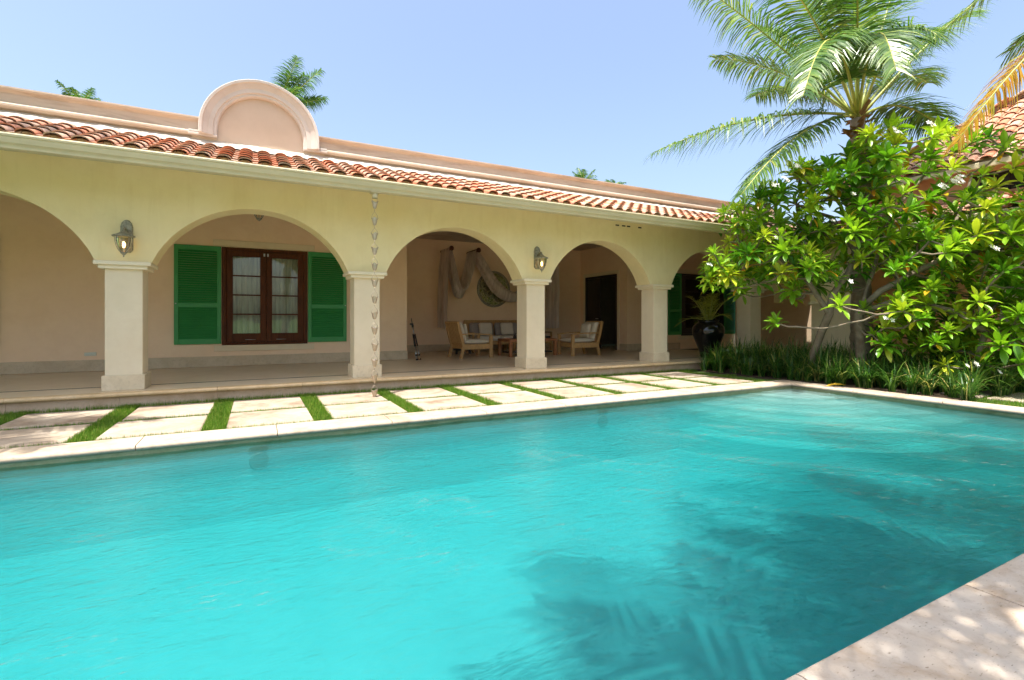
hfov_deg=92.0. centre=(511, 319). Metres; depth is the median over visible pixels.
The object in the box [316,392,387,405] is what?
stone slab
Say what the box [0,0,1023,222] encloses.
sky
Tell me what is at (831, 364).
border grass
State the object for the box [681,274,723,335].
window
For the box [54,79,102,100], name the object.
distant palm
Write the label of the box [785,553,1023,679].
coping
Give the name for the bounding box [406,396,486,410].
stone slab
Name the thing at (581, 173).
distant palm
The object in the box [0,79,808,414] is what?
villa
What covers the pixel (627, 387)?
stone slab
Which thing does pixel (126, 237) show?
wall lantern
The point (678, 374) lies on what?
stone slab
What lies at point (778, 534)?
water
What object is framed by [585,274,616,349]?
door
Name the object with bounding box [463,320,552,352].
sofa
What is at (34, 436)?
stone slab
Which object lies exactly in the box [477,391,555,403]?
stone slab
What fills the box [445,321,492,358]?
armchair
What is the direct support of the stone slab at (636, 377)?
on the ground at (759, 379)
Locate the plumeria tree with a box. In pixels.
[695,110,1023,377]
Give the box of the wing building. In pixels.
[735,89,1023,362]
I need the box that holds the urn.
[692,320,724,357]
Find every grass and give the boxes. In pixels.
[0,367,1023,448]
[682,333,1023,400]
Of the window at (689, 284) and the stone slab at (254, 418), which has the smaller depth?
the stone slab at (254, 418)
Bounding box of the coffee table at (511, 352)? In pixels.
[498,338,556,356]
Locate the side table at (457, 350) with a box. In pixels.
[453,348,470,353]
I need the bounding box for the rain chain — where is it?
[369,191,379,396]
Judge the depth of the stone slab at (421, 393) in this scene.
7.84 m
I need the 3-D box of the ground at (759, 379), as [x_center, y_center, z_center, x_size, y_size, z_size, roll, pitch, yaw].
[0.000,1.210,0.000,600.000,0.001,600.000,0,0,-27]
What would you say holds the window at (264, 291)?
in the villa
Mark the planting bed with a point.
(851, 384)
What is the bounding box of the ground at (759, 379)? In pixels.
[80,349,1022,440]
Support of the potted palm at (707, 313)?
in the urn
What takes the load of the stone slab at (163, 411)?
on the ground at (759, 379)
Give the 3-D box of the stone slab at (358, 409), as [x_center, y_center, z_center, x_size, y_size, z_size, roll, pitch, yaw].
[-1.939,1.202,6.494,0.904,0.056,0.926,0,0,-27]
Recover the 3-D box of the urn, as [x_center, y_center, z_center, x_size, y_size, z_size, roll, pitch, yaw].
[5.097,0.505,12.834,0.800,0.981,0.800,0,0,-27]
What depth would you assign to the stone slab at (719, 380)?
9.46 m
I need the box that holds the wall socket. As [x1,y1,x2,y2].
[84,352,95,355]
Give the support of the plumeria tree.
on the planting bed
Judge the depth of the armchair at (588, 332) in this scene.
13.72 m
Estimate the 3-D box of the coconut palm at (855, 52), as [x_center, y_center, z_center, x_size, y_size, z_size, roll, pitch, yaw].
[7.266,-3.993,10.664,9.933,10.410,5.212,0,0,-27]
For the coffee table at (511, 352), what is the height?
0.470 m
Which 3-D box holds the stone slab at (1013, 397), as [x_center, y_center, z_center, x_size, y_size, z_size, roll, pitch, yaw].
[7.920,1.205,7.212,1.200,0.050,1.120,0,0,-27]
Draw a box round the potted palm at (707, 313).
[675,293,732,326]
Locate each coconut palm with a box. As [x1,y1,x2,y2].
[643,0,993,374]
[940,30,1023,163]
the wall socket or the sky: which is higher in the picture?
the sky
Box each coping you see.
[0,380,1023,463]
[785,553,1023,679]
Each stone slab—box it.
[0,408,115,430]
[0,424,89,448]
[97,415,206,439]
[122,402,214,421]
[227,408,312,428]
[231,396,304,412]
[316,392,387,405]
[324,401,407,418]
[390,387,456,399]
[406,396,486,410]
[452,383,519,394]
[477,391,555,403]
[510,380,575,388]
[539,387,613,398]
[561,377,625,385]
[595,383,664,392]
[606,374,667,381]
[641,379,710,388]
[646,372,706,377]
[685,376,751,384]
[941,390,993,397]
[986,392,1023,403]
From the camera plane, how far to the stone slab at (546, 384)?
8.90 m
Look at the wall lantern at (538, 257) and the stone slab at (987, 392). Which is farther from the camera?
the wall lantern at (538, 257)
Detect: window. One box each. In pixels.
[222,247,306,344]
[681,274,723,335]
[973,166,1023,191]
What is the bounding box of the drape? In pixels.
[437,247,559,328]
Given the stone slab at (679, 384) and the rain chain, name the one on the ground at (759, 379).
the stone slab at (679, 384)
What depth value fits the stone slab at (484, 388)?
8.40 m
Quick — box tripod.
[410,318,420,359]
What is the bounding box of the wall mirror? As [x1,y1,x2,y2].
[477,271,509,306]
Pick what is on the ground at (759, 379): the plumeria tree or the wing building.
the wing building
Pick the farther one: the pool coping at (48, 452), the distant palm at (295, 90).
the distant palm at (295, 90)
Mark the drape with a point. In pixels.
(448, 269)
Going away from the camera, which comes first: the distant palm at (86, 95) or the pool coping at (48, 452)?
the pool coping at (48, 452)
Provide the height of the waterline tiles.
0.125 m
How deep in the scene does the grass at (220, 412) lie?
6.96 m
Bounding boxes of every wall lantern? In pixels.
[111,220,134,256]
[534,246,547,271]
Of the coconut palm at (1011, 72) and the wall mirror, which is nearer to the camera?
the coconut palm at (1011, 72)
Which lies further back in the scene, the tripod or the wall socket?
the tripod
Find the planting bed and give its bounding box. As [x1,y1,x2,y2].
[693,368,1014,399]
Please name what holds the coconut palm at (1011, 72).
on the ground at (759, 379)
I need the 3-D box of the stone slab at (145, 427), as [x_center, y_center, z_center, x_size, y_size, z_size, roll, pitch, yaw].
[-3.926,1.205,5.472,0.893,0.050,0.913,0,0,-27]
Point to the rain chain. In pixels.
(375, 194)
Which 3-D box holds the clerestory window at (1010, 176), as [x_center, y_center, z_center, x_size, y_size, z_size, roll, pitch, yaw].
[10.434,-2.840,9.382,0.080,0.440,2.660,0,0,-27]
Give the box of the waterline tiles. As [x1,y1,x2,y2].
[0,386,1023,467]
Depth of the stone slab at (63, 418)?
5.84 m
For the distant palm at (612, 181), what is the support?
on the ground at (759, 379)
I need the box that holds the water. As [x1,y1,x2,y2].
[0,388,1023,679]
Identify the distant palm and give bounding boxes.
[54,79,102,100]
[268,54,328,112]
[572,167,598,179]
[605,179,625,183]
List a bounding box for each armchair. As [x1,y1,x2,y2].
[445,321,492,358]
[557,321,602,355]
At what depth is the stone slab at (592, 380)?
9.49 m
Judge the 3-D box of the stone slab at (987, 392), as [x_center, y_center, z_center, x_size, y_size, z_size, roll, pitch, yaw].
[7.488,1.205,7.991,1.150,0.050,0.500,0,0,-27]
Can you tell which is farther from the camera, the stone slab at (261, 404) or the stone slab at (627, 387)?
the stone slab at (627, 387)

